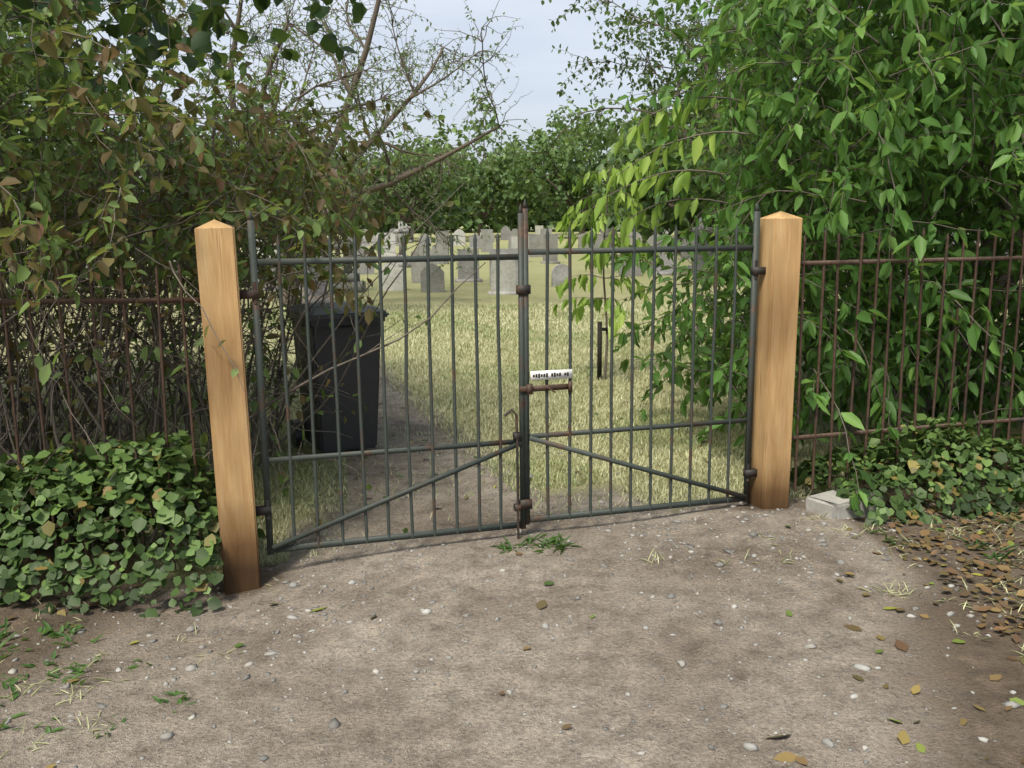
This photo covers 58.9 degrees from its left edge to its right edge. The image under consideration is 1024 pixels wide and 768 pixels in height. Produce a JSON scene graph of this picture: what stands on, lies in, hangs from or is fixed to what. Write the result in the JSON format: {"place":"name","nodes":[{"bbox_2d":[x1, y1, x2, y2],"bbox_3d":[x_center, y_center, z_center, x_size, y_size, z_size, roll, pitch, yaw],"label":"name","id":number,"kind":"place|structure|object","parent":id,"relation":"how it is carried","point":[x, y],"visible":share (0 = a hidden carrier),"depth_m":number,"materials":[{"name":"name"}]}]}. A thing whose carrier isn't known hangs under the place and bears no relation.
{"place":"outdoors","nodes":[
{"label":"outdoors","id":0,"kind":"place"},
{"bbox_2d":[0,0,366,104],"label":"overhanging leaves","id":1,"kind":"object","parent":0,"point":[199,42],"depth_m":5.39,"materials":[{"name":"green plant"}]},
{"bbox_2d":[6,0,892,190],"label":"sky","id":2,"kind":"structure","parent":0,"point":[537,68],"materials":[{"name":"white"}]},
{"bbox_2d":[128,301,867,571],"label":"lawn grass","id":3,"kind":"structure","parent":0,"point":[420,331],"depth_m":6.93,"materials":[{"name":"green plant"}]},
{"bbox_2d":[0,225,1023,767],"bbox_3d":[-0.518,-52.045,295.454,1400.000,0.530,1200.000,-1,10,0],"label":"ground","id":4,"kind":"structure","parent":0,"point":[412,731],"depth_m":3.30,"materials":[{"name":"brown soil"}]},
{"bbox_2d":[0,263,202,569],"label":"railing","id":5,"kind":"object","parent":4,"relation":"on","point":[123,300],"visible":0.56,"depth_m":3.76,"materials":[{"name":"brown metal"}]},
{"bbox_2d":[0,430,265,617],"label":"ivy","id":6,"kind":"object","parent":4,"relation":"on","point":[69,474],"visible":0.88,"depth_m":3.73,"materials":[{"name":"green plant"}]},
{"bbox_2d":[194,219,260,594],"bbox_3d":[-1.181,0.190,3.812,0.150,1.735,0.150,-4,11,-15],"label":"oak post","id":7,"kind":"object","parent":4,"relation":"on","point":[217,264],"visible":0.76,"depth_m":3.72,"materials":[{"name":"brown wood"}]},
{"bbox_2d":[0,0,485,596],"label":"bush","id":8,"kind":"object","parent":4,"relation":"on","point":[102,102],"depth_m":4.30,"materials":[{"name":"plant"}]},
{"bbox_2d":[10,0,538,305],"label":"sparse tree","id":9,"kind":"object","parent":4,"relation":"on","point":[402,176],"depth_m":14.70,"materials":[{"name":"plant"}]},
{"bbox_2d":[285,301,388,452],"bbox_3d":[-1.127,-0.030,5.849,0.510,0.965,0.660,-6,11,-26],"label":"wheelie bin","id":10,"kind":"object","parent":4,"relation":"on","point":[325,442],"visible":0.59,"depth_m":5.64,"materials":[{"name":"plastic"}]},
{"bbox_2d":[2,7,998,257],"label":"tree row","id":11,"kind":"object","parent":4,"relation":"on","point":[531,192],"depth_m":61.00,"materials":[{"name":"green plant"}]},
{"bbox_2d":[247,199,760,554],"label":"iron gate","id":12,"kind":"structure","parent":4,"relation":"on","point":[521,257],"depth_m":4.09,"materials":[{"name":"metal"}]},
{"bbox_2d":[240,260,765,538],"bbox_3d":[0.058,0.111,4.138,2.426,1.290,0.044,-3,11,-15],"label":"gate hardware","id":13,"kind":"object","parent":12,"relation":"attached to","point":[525,504],"visible":0.94,"depth_m":4.14,"materials":[{"name":"metal"}]},
{"bbox_2d":[519,381,571,393],"bbox_3d":[0.158,0.019,4.131,0.250,0.050,0.028,-3,11,-15],"label":"gate latch","id":14,"kind":"object","parent":12,"relation":"attached to","point":[529,388],"visible":1,"depth_m":4.13,"materials":[{"name":"brown metal"}]},
{"bbox_2d":[530,369,571,380],"bbox_3d":[0.180,-0.042,4.133,0.200,0.042,0.003,-3,11,-15],"label":"gate sign","id":15,"kind":"object","parent":12,"relation":"attached to","point":[549,372],"visible":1,"depth_m":4.13,"materials":[{"name":"white metal"}]},
{"bbox_2d":[533,372,568,377],"bbox_3d":[0.177,-0.041,4.129,0.172,0.020,0.001,-3,11,-15],"label":"sign lettering","id":16,"kind":"object","parent":15,"relation":"attached to","point":[543,375],"visible":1,"depth_m":4.13},
{"bbox_2d":[0,218,1007,295],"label":"gravestones","id":17,"kind":"object","parent":4,"relation":"on","point":[509,273],"visible":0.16,"depth_m":22.83,"materials":[{"name":"stone"}]},
{"bbox_2d":[0,421,1022,767],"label":"pebbles","id":18,"kind":"object","parent":4,"relation":"on","point":[332,723],"visible":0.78,"depth_m":3.47,"materials":[{"name":"stone"}]},
{"bbox_2d":[0,482,1023,738],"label":"green weeds","id":19,"kind":"object","parent":4,"relation":"on","point":[72,630],"visible":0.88,"depth_m":3.50,"materials":[{"name":"green plant"}]},
{"bbox_2d":[0,459,1023,760],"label":"dry grass tufts","id":20,"kind":"object","parent":4,"relation":"on","point":[954,527],"visible":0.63,"depth_m":3.66,"materials":[{"name":"plant"}]},
{"bbox_2d":[2,396,1023,767],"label":"fallen leaves","id":21,"kind":"object","parent":4,"relation":"on","point":[902,734],"visible":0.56,"depth_m":3.73,"materials":[{"name":"brown plant"}]},
{"bbox_2d":[597,321,606,380],"bbox_3d":[0.842,-0.302,8.463,0.090,0.560,0.040,-1,10,0],"label":"sapling stake","id":22,"kind":"object","parent":4,"relation":"on","point":[600,328],"visible":1,"depth_m":8.44,"materials":[{"name":"black wood"}]},
{"bbox_2d":[553,158,658,379],"bbox_3d":[0.878,-1.029,8.359,1.003,2.009,0.953,-1,10,0],"label":"sapling","id":23,"kind":"object","parent":4,"relation":"on","point":[577,313],"depth_m":8.28,"materials":[{"name":"green plant"}]},
{"bbox_2d":[312,190,1021,233],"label":"hedge leaves","id":24,"kind":"object","parent":4,"relation":"on","point":[496,226],"visible":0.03,"depth_m":95.80,"materials":[{"name":"green plant"}]},
{"bbox_2d":[747,211,802,508],"bbox_3d":[1.286,-0.012,4.467,0.150,1.650,0.150,-3,11,-15],"label":"oak post","id":25,"kind":"object","parent":4,"relation":"on","point":[778,295],"visible":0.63,"depth_m":4.39,"materials":[{"name":"brown wood"}]},
{"bbox_2d":[537,0,1018,245],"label":"tree","id":26,"kind":"object","parent":4,"relation":"on","point":[671,74],"depth_m":21.23,"materials":[{"name":"green plant"}]},
{"bbox_2d":[593,0,1023,510],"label":"bush","id":27,"kind":"object","parent":4,"relation":"on","point":[774,107],"depth_m":5.16,"materials":[{"name":"green plant"}]},
{"bbox_2d":[580,94,715,276],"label":"leaves","id":28,"kind":"object","parent":27,"relation":"attached to","point":[682,179],"visible":1,"depth_m":4.90,"materials":[{"name":"green plant"}]},
{"bbox_2d":[806,489,882,519],"bbox_3d":[1.668,0.606,4.560,0.374,0.108,0.210,-6,12,-29],"label":"stone block","id":29,"kind":"object","parent":4,"relation":"on","point":[832,504],"depth_m":4.47,"materials":[{"name":"grey stone"}]},
{"bbox_2d":[790,413,1023,525],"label":"ivy","id":30,"kind":"object","parent":4,"relation":"on","point":[917,465],"visible":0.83,"depth_m":4.62,"materials":[{"name":"green plant"}]},
{"bbox_2d":[792,226,1023,491],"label":"railing","id":31,"kind":"object","parent":4,"relation":"on","point":[993,258],"visible":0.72,"depth_m":4.64,"materials":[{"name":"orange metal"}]}
]}

